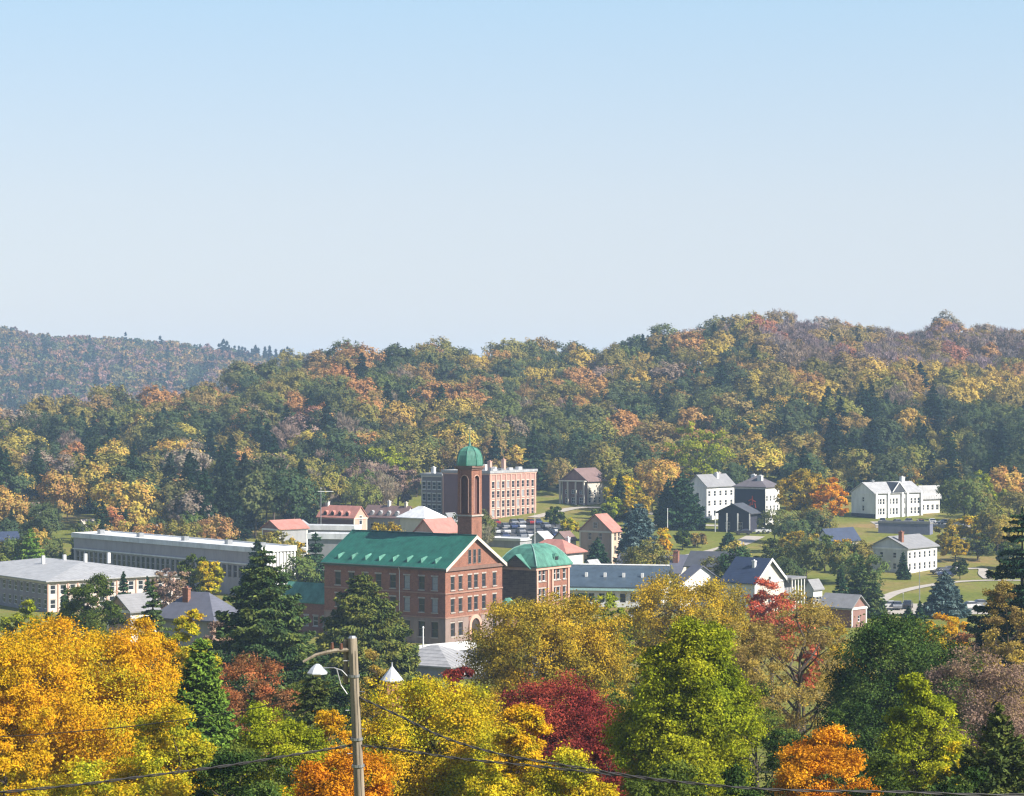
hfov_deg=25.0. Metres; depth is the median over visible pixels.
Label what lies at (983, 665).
understorey tree
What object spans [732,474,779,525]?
dark walled hillside house
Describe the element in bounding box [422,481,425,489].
window
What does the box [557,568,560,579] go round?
window
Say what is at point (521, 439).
hillside tree
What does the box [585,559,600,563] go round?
pale boathouse shed
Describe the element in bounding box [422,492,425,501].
window
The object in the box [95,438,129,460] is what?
hillside tree
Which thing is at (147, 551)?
long white factory
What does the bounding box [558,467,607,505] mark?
gabled brick house
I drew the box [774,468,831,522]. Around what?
broadleaf tree
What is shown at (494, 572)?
window
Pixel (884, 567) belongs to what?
town tree
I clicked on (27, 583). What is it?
window
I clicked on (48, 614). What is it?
broadleaf tree
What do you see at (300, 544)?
bushy tree
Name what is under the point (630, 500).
bushy tree
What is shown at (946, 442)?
hillside conifer
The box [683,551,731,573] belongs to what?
dark roofed house
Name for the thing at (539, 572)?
window
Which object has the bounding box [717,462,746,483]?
hillside tree
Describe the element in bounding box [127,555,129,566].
window
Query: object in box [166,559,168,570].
window
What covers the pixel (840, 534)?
navy roofed cottage
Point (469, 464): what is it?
bell tower
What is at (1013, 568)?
cedar tree
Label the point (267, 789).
understorey tree
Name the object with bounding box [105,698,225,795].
broadleaf tree
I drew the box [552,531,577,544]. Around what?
brown roofed bungalow
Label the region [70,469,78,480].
hillside tree
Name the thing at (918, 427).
hillside conifer
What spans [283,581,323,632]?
green roofed annex
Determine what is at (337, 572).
window
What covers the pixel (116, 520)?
town tree
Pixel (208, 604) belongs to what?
slate hipped house
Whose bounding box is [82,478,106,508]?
hillside tree
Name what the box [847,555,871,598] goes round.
spruce tree
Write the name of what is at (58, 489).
hillside tree
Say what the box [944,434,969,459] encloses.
hillside tree
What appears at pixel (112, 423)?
hillside conifer
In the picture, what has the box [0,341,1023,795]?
ground
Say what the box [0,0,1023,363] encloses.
sky
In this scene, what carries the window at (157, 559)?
in the long white factory
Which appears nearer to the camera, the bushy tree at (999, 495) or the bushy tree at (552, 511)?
the bushy tree at (552, 511)
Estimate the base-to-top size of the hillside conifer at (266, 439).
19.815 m
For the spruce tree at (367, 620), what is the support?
on the ground at (866, 531)
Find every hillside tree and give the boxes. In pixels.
[0,408,30,435]
[0,440,22,468]
[0,442,28,459]
[0,465,38,498]
[8,452,23,474]
[18,449,56,471]
[18,471,35,496]
[19,460,49,476]
[22,438,55,463]
[28,468,88,521]
[40,440,69,468]
[44,393,83,412]
[45,452,81,476]
[48,477,85,520]
[49,448,83,468]
[59,401,74,414]
[62,450,128,481]
[63,440,86,455]
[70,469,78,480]
[76,459,119,508]
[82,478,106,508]
[83,435,121,454]
[88,465,142,497]
[89,477,165,519]
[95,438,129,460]
[96,503,130,523]
[102,451,124,466]
[105,471,164,501]
[122,454,152,481]
[135,452,166,479]
[140,446,179,477]
[143,471,167,485]
[149,438,204,459]
[153,447,200,470]
[156,439,212,475]
[163,431,206,451]
[166,489,215,524]
[171,390,182,399]
[172,437,198,450]
[201,458,215,494]
[208,474,240,498]
[213,446,256,460]
[215,428,259,455]
[247,449,297,467]
[250,454,290,511]
[253,452,288,469]
[287,427,328,450]
[287,442,314,464]
[289,454,327,472]
[291,434,327,460]
[298,369,319,380]
[308,422,363,460]
[313,448,338,462]
[317,462,347,504]
[318,440,362,470]
[327,441,361,457]
[335,466,359,502]
[347,450,387,474]
[349,457,383,472]
[352,431,379,446]
[357,438,407,467]
[359,438,387,459]
[368,432,391,443]
[374,440,417,474]
[387,423,434,479]
[394,440,446,496]
[405,428,431,450]
[411,435,455,475]
[432,421,482,448]
[435,432,484,471]
[441,422,477,446]
[452,348,472,359]
[472,418,514,450]
[475,439,514,463]
[480,433,509,463]
[492,458,506,467]
[502,444,529,467]
[504,431,522,467]
[505,430,536,461]
[507,337,545,361]
[524,425,564,469]
[542,455,575,486]
[549,445,567,463]
[555,443,587,467]
[562,425,609,464]
[570,418,622,448]
[576,439,613,471]
[580,439,623,472]
[587,449,618,475]
[606,432,646,460]
[618,334,640,346]
[619,440,678,502]
[622,439,662,462]
[629,422,686,448]
[634,458,687,505]
[649,443,679,459]
[662,437,695,460]
[675,441,702,475]
[681,449,723,481]
[701,444,738,470]
[708,426,746,449]
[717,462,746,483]
[720,433,749,453]
[725,467,752,483]
[731,439,788,475]
[733,444,770,478]
[740,442,779,478]
[753,439,775,476]
[770,431,826,471]
[772,450,831,492]
[779,451,797,475]
[791,319,820,334]
[811,316,841,327]
[812,465,846,489]
[830,447,876,487]
[855,451,917,481]
[874,469,898,481]
[881,444,933,480]
[892,463,918,483]
[893,438,936,483]
[896,465,923,483]
[906,329,924,340]
[921,426,962,459]
[921,458,963,484]
[926,309,961,333]
[934,452,944,464]
[942,327,957,336]
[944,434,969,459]
[957,430,989,474]
[957,464,973,481]
[959,441,993,468]
[962,475,983,509]
[975,328,992,337]
[993,452,1023,491]
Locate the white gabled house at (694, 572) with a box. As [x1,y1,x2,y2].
[670,564,721,610]
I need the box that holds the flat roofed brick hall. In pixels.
[441,458,537,518]
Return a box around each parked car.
[500,523,509,528]
[500,528,510,533]
[500,532,509,535]
[508,523,517,528]
[509,519,518,522]
[515,527,525,532]
[516,523,525,527]
[517,518,525,523]
[517,532,527,536]
[525,519,535,523]
[534,519,542,523]
[534,527,543,531]
[540,522,550,527]
[550,527,558,531]
[734,529,751,534]
[754,527,770,532]
[884,600,897,608]
[893,601,901,609]
[902,600,912,608]
[930,567,946,573]
[935,569,954,575]
[936,519,947,523]
[964,601,980,607]
[974,599,986,606]
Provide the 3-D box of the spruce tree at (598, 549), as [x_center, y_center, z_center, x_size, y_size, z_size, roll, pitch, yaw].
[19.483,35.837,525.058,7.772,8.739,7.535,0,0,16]
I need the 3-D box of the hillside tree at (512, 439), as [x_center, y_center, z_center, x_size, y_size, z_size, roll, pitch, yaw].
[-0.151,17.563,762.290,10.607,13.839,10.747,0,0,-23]
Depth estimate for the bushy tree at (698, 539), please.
574.26 m
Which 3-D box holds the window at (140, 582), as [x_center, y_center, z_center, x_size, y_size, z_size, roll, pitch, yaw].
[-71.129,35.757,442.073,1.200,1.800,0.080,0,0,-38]
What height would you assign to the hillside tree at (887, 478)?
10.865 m
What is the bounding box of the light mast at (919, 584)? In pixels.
[919,569,919,599]
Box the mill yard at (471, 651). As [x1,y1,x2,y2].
[424,648,576,678]
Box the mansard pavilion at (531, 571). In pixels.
[502,540,572,629]
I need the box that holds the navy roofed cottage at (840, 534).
[817,527,861,547]
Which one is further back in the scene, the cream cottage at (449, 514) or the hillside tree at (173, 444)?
the hillside tree at (173, 444)
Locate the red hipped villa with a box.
[539,536,587,562]
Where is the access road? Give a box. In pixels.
[529,507,652,517]
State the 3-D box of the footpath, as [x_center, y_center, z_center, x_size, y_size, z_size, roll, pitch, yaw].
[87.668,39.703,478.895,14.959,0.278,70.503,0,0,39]
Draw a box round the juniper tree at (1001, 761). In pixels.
[928,702,1023,795]
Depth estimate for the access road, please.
672.71 m
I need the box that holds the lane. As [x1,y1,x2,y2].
[685,536,764,554]
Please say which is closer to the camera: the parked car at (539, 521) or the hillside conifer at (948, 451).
the parked car at (539, 521)
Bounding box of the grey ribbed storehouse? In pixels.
[416,645,486,677]
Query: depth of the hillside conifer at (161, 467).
674.26 m
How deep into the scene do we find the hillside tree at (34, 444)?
749.81 m
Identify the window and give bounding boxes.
[26,582,28,591]
[32,583,34,592]
[44,599,46,608]
[50,585,55,594]
[50,599,55,608]
[76,550,78,560]
[90,552,92,561]
[99,552,101,562]
[104,553,106,563]
[109,582,114,590]
[113,554,115,564]
[118,554,120,565]
[122,555,124,565]
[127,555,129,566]
[129,581,133,589]
[132,555,134,566]
[137,556,139,567]
[138,580,142,589]
[142,556,144,568]
[146,557,149,568]
[151,557,153,569]
[156,558,158,569]
[161,558,163,569]
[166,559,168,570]
[171,559,173,571]
[223,564,225,576]
[228,564,230,576]
[233,565,236,577]
[312,614,318,626]
[334,570,340,585]
[334,592,340,606]
[348,571,354,585]
[375,572,381,587]
[389,573,395,588]
[389,595,395,610]
[403,574,409,589]
[403,596,409,611]
[404,619,409,636]
[417,620,424,637]
[418,575,424,590]
[418,597,424,612]
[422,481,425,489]
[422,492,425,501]
[427,481,430,489]
[427,493,430,501]
[430,621,437,638]
[431,575,437,591]
[431,598,437,613]
[432,481,435,489]
[432,493,435,501]
[450,575,455,590]
[450,597,455,613]
[451,622,455,637]
[458,574,462,589]
[458,596,462,612]
[458,621,462,636]
[467,573,472,588]
[467,595,472,611]
[468,549,470,563]
[473,549,475,562]
[474,573,478,588]
[474,595,478,610]
[478,549,480,562]
[482,572,486,587]
[482,594,486,609]
[492,571,496,586]
[492,592,496,607]
[538,570,542,582]
[538,587,541,602]
[542,570,546,581]
[542,587,545,601]
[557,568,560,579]
[588,532,591,539]
[593,522,597,527]
[599,593,604,601]
[620,594,625,602]
[738,522,741,529]
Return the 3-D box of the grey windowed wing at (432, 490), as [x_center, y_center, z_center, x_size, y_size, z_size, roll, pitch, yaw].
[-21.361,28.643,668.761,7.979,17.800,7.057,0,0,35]
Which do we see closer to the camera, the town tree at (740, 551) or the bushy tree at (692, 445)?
the town tree at (740, 551)
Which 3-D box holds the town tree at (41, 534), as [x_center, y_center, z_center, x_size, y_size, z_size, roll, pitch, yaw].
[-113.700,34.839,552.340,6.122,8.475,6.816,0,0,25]
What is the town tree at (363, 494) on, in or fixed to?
on the ground at (866, 531)
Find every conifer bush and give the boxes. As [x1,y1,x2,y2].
[300,532,324,582]
[718,531,736,550]
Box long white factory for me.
[71,529,296,594]
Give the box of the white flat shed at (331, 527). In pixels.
[307,524,361,552]
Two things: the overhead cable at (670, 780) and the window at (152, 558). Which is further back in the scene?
the window at (152, 558)
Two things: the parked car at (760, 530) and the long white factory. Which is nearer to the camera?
the long white factory
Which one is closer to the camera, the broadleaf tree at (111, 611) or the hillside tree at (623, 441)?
the broadleaf tree at (111, 611)
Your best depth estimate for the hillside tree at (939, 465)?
695.59 m
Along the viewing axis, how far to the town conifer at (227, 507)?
594.75 m
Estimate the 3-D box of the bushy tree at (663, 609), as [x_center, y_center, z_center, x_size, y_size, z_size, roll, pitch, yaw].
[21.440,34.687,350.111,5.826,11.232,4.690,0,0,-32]
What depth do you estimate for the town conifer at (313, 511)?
625.75 m
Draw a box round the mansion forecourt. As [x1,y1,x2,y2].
[870,521,970,526]
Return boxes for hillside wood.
[0,308,1023,465]
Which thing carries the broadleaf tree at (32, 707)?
on the ground at (866, 531)
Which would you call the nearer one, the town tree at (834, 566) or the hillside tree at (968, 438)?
the town tree at (834, 566)
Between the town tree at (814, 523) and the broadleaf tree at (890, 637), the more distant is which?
the town tree at (814, 523)
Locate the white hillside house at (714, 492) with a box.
[690,471,735,519]
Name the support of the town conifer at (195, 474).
on the ground at (866, 531)
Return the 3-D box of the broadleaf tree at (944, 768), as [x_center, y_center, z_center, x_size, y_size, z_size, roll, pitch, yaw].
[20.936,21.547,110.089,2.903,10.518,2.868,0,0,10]
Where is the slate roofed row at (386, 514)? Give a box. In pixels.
[365,500,411,530]
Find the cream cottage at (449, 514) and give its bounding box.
[444,512,457,524]
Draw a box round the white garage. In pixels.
[802,579,824,606]
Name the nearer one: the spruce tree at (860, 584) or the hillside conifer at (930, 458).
the spruce tree at (860, 584)
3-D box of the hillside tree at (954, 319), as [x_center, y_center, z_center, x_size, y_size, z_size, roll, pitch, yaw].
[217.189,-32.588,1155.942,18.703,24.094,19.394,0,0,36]
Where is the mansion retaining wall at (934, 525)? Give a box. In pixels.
[875,524,963,527]
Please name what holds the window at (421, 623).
in the brick mill hall
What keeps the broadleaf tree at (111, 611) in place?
on the ground at (866, 531)
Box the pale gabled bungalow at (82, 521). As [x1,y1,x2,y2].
[74,519,95,530]
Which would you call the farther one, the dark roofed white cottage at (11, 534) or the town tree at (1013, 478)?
the town tree at (1013, 478)
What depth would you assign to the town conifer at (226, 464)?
634.04 m
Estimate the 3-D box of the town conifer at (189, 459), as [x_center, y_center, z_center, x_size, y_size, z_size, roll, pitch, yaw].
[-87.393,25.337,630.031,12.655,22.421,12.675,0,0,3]
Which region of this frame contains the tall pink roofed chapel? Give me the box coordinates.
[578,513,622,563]
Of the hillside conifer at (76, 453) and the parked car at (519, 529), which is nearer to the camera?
the parked car at (519, 529)
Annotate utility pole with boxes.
[303,636,365,795]
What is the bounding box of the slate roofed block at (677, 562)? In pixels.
[615,550,687,576]
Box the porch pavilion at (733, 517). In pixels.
[714,503,761,531]
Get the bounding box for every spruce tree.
[14,527,47,559]
[54,584,75,635]
[115,571,130,595]
[137,579,173,700]
[142,576,155,600]
[206,546,343,744]
[244,689,261,777]
[312,571,422,703]
[584,536,609,563]
[613,503,658,562]
[652,479,672,526]
[656,471,709,530]
[832,568,848,593]
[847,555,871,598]
[863,572,887,618]
[895,552,911,579]
[902,606,914,617]
[915,600,926,621]
[916,570,971,618]
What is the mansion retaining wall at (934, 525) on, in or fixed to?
on the ground at (866, 531)
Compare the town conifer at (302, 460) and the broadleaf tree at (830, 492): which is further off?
the town conifer at (302, 460)
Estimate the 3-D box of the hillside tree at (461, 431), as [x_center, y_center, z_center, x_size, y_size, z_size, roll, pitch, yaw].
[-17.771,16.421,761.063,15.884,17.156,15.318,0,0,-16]
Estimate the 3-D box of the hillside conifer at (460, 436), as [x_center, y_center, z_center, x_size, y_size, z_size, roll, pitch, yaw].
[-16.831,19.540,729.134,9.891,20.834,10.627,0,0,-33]
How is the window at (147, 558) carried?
in the long white factory
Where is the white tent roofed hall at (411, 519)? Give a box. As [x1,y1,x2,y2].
[396,506,446,531]
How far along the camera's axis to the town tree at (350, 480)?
675.83 m
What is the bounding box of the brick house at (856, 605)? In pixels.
[816,592,869,627]
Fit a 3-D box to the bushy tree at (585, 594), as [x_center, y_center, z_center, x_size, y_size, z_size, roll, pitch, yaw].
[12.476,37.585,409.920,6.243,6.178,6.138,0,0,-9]
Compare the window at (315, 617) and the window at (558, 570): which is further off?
the window at (558, 570)
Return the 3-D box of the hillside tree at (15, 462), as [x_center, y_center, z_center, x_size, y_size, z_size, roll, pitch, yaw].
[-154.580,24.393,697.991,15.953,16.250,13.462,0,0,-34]
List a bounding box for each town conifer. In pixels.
[7,508,17,528]
[67,521,82,559]
[92,500,113,530]
[96,520,106,530]
[112,499,126,523]
[123,509,131,521]
[153,452,179,520]
[177,450,196,492]
[182,474,194,526]
[186,458,206,494]
[192,467,221,532]
[198,496,216,537]
[208,457,222,495]
[210,444,223,478]
[213,445,238,499]
[213,491,222,505]
[214,449,236,494]
[216,435,240,473]
[216,466,252,540]
[232,566,247,605]
[233,452,265,530]
[234,539,261,603]
[282,461,317,523]
[286,457,319,510]
[610,473,628,520]
[987,504,1008,550]
[1017,446,1023,460]
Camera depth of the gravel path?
523.32 m
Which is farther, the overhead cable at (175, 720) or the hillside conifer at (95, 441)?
the hillside conifer at (95, 441)
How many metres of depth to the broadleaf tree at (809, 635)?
193.82 m
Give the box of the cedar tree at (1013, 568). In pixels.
[964,506,1023,719]
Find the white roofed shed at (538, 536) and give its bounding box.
[530,531,552,543]
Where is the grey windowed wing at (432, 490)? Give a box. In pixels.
[420,466,442,514]
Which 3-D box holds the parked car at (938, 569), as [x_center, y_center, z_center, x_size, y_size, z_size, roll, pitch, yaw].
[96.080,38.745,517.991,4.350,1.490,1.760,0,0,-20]
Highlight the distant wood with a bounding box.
[0,325,338,418]
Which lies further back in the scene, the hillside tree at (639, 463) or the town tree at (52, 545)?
the hillside tree at (639, 463)
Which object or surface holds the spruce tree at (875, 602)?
on the ground at (866, 531)
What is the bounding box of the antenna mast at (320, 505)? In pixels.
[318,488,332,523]
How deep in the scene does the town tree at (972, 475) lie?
677.21 m
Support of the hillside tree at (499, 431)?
on the ground at (866, 531)
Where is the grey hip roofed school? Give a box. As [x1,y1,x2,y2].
[0,553,182,611]
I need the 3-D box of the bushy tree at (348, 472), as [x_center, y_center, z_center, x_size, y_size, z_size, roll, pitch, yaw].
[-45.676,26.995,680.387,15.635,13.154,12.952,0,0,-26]
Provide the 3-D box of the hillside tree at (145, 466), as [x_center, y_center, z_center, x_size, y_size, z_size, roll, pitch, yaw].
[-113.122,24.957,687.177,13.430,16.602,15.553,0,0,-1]
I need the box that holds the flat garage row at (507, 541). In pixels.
[487,536,531,547]
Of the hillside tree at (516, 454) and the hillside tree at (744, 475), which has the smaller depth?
the hillside tree at (744, 475)
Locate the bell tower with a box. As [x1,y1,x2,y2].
[454,425,484,538]
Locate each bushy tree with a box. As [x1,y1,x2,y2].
[288,536,309,557]
[334,468,370,504]
[365,445,410,476]
[370,521,405,530]
[382,465,420,505]
[543,506,566,526]
[558,517,579,531]
[570,592,597,619]
[589,506,615,518]
[597,497,625,519]
[603,474,641,498]
[612,611,644,670]
[618,490,653,512]
[641,593,672,644]
[661,420,738,480]
[672,530,692,549]
[690,533,707,547]
[753,538,796,564]
[777,530,819,560]
[787,549,824,574]
[813,534,833,570]
[933,518,974,547]
[940,536,969,561]
[949,558,968,578]
[955,513,989,539]
[963,532,995,559]
[967,470,996,494]
[976,518,1021,547]
[978,489,1009,510]
[995,541,1023,560]
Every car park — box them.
[485,522,561,541]
[885,604,987,613]
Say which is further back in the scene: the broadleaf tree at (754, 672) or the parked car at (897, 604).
the parked car at (897, 604)
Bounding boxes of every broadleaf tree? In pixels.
[0,599,40,642]
[0,610,190,795]
[0,648,63,795]
[34,611,62,682]
[55,571,127,655]
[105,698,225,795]
[114,613,183,783]
[150,568,190,608]
[161,608,222,698]
[177,553,208,591]
[193,561,224,595]
[203,620,233,641]
[204,742,264,795]
[217,651,300,769]
[221,699,337,795]
[283,741,402,795]
[299,708,352,774]
[342,673,509,795]
[350,648,387,769]
[432,665,473,749]
[454,588,641,752]
[481,701,556,795]
[493,668,622,795]
[508,741,621,795]
[580,725,633,795]
[581,591,631,658]
[596,614,775,795]
[616,565,758,734]
[654,527,672,553]
[723,618,789,769]
[731,586,870,759]
[742,576,818,697]
[769,722,883,795]
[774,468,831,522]
[785,622,823,734]
[806,609,990,779]
[808,477,849,521]
[828,538,858,554]
[865,672,978,795]
[920,612,967,659]
[920,641,1023,763]
[920,740,965,788]
[950,631,981,652]
[972,579,1023,720]
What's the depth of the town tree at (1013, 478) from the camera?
646.32 m
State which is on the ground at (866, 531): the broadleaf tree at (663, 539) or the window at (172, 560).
the broadleaf tree at (663, 539)
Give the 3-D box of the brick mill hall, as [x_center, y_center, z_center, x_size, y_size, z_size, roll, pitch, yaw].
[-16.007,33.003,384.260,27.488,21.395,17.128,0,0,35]
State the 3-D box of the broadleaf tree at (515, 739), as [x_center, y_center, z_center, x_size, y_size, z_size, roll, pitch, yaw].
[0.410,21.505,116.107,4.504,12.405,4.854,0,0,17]
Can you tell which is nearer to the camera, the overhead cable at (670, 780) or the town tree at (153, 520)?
the overhead cable at (670, 780)
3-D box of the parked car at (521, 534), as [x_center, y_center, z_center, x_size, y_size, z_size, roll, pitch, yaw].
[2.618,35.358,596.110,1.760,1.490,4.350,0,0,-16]
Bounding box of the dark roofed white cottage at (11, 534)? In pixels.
[0,531,20,546]
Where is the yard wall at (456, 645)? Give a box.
[419,641,474,649]
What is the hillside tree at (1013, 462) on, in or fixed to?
on the ground at (866, 531)
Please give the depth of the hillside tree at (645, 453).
690.21 m
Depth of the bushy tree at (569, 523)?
599.24 m
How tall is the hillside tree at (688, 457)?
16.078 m
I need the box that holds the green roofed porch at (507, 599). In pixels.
[502,598,516,626]
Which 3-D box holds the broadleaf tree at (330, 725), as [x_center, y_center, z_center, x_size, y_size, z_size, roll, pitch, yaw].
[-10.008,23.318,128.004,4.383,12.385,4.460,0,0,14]
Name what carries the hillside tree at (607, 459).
on the ground at (866, 531)
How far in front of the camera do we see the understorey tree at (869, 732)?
139.85 m
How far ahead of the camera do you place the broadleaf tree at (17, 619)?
299.73 m
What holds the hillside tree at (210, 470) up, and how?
on the ground at (866, 531)
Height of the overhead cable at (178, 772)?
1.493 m
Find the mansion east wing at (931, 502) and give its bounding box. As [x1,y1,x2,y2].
[918,485,941,513]
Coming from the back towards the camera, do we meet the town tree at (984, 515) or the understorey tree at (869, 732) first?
the town tree at (984, 515)
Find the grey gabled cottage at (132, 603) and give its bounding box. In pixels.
[104,592,160,665]
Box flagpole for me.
[422,626,423,647]
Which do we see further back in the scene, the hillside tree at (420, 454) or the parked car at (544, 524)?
the hillside tree at (420, 454)
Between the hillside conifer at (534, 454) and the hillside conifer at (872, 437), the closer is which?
the hillside conifer at (534, 454)
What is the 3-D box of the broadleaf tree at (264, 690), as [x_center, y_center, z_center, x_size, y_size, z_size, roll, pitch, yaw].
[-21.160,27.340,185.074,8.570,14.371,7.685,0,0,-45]
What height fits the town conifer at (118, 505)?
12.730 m
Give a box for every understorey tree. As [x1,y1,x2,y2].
[0,756,49,795]
[43,748,166,795]
[72,639,144,707]
[189,749,292,795]
[208,675,254,740]
[262,681,342,782]
[323,672,380,748]
[372,701,452,775]
[458,760,513,795]
[465,684,527,729]
[575,680,640,792]
[599,645,652,711]
[623,759,709,795]
[704,641,770,714]
[710,680,804,795]
[718,763,763,795]
[747,728,840,795]
[803,623,871,697]
[820,697,898,793]
[845,751,928,795]
[886,700,967,780]
[924,766,988,795]
[947,642,1004,712]
[964,682,1023,747]
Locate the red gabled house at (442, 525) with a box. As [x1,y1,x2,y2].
[413,517,457,533]
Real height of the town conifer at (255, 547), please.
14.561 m
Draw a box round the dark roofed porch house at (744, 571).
[719,556,805,613]
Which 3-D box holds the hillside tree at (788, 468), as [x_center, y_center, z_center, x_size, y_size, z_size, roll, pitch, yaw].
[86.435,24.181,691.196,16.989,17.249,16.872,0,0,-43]
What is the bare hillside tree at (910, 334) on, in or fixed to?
on the ground at (866, 531)
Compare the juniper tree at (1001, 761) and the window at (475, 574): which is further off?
the window at (475, 574)
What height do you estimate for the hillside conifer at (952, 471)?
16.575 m
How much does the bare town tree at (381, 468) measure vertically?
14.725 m
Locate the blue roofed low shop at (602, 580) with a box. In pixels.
[570,563,676,607]
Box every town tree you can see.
[0,485,30,520]
[0,499,32,527]
[0,517,24,537]
[0,536,27,561]
[0,547,18,560]
[17,500,52,534]
[19,520,42,537]
[24,502,64,548]
[29,527,49,547]
[39,537,66,558]
[69,519,107,531]
[90,524,115,531]
[94,493,128,520]
[111,516,129,530]
[116,512,148,532]
[132,523,172,534]
[141,516,171,533]
[146,477,200,521]
[156,504,178,527]
[158,518,202,537]
[178,510,202,529]
[180,523,205,536]
[196,512,240,539]
[233,470,280,538]
[239,470,292,522]
[245,455,305,519]
[256,529,300,555]
[263,463,327,520]
[273,553,321,584]
[276,475,314,516]
[284,539,304,556]
[307,463,352,505]
[308,467,324,488]
[314,475,337,506]
[339,475,358,505]
[342,477,382,509]
[353,463,390,504]
[356,467,386,499]
[361,469,401,504]
[368,476,398,504]
[452,509,496,527]
[457,514,496,541]
[482,522,492,543]
[599,460,636,490]
[611,546,658,563]
[623,536,674,568]
[633,457,689,496]
[634,470,659,510]
[638,464,683,500]
[643,459,679,493]
[699,556,731,577]
[715,544,751,577]
[721,540,751,551]
[756,508,791,537]
[770,514,806,542]
[777,555,807,584]
[782,516,815,541]
[782,534,828,580]
[796,506,838,533]
[804,510,832,534]
[816,539,859,575]
[822,541,852,585]
[836,553,890,586]
[845,537,874,571]
[935,476,993,524]
[950,480,992,514]
[957,472,983,489]
[971,497,1018,549]
[973,522,990,537]
[982,463,1023,493]
[988,514,1023,546]
[998,486,1023,518]
[998,488,1023,519]
[1001,485,1022,499]
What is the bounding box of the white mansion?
[849,476,923,518]
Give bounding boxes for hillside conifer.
[0,447,13,497]
[0,478,7,510]
[2,448,23,500]
[21,445,48,494]
[21,452,50,500]
[67,451,79,480]
[73,442,99,513]
[91,434,100,454]
[103,416,121,446]
[122,450,149,518]
[130,441,140,459]
[148,440,158,452]
[157,463,164,499]
[175,464,192,517]
[199,428,218,452]
[199,439,217,476]
[249,415,264,458]
[256,421,277,457]
[266,433,281,454]
[447,427,462,469]
[486,431,502,466]
[518,424,552,488]
[555,439,580,490]
[769,414,790,474]
[774,430,797,480]
[787,445,812,509]
[821,412,845,466]
[823,431,856,493]
[846,430,863,485]
[860,419,885,474]
[910,417,923,453]
[916,423,935,475]
[920,452,940,484]
[936,428,961,474]
[938,452,962,505]
[939,445,955,476]
[971,432,985,474]
[977,453,988,482]
[985,448,995,472]
[987,441,1010,499]
[991,421,1010,463]
[1007,447,1013,460]
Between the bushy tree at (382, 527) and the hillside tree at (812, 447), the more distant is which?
the hillside tree at (812, 447)
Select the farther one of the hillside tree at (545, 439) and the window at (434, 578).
the hillside tree at (545, 439)
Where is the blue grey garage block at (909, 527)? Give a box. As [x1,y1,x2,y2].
[878,520,932,534]
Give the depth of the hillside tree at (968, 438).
755.39 m
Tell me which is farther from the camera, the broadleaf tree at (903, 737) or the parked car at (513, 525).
the parked car at (513, 525)
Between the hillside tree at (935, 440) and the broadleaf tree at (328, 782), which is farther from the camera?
the hillside tree at (935, 440)
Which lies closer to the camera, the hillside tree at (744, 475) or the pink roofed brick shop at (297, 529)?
the pink roofed brick shop at (297, 529)
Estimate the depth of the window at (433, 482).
665.60 m
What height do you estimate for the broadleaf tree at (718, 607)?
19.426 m
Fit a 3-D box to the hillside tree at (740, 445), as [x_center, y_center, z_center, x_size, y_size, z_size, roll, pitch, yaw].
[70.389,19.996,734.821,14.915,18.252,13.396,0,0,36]
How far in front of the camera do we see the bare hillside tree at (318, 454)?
731.05 m
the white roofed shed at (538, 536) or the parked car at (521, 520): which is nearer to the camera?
the white roofed shed at (538, 536)
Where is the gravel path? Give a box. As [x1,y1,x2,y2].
[968,568,987,577]
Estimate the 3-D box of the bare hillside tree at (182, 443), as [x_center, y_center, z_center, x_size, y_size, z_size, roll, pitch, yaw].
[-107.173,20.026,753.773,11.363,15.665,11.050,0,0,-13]
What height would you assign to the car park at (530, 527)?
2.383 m
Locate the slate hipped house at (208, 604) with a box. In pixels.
[155,586,236,679]
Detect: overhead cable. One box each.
[0,682,349,736]
[0,744,351,792]
[359,696,1023,795]
[361,744,675,783]
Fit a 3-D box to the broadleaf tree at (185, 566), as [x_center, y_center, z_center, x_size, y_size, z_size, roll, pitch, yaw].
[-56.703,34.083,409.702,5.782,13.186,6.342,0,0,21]
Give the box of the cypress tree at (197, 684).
[166,638,241,795]
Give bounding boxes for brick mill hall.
[320,529,506,643]
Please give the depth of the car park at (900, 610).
433.52 m
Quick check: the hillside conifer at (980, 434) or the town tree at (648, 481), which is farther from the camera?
the hillside conifer at (980, 434)
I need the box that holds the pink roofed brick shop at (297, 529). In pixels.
[260,519,309,556]
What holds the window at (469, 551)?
in the brick mill hall
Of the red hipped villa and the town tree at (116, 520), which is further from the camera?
the town tree at (116, 520)
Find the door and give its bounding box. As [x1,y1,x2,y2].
[472,619,478,637]
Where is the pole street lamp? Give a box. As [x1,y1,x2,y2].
[307,664,347,693]
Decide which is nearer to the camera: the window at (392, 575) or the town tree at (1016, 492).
the window at (392, 575)
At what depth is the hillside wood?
875.03 m
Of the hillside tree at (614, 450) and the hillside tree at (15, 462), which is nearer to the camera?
the hillside tree at (15, 462)
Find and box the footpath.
[880,580,1020,600]
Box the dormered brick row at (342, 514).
[316,501,368,529]
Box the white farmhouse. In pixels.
[870,531,939,572]
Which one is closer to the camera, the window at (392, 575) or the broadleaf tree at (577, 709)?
the broadleaf tree at (577, 709)
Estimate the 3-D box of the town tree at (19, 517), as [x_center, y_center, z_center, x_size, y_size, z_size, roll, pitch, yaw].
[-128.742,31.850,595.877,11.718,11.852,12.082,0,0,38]
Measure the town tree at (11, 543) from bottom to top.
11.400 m
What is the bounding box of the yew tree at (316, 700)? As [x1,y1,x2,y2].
[280,658,339,793]
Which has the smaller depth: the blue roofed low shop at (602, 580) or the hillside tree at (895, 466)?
the blue roofed low shop at (602, 580)
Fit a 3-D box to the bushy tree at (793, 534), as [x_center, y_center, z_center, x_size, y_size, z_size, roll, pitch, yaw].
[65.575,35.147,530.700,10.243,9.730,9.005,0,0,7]
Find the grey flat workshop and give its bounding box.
[307,532,349,569]
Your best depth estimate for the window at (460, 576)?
374.56 m
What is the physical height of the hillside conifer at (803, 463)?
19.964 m

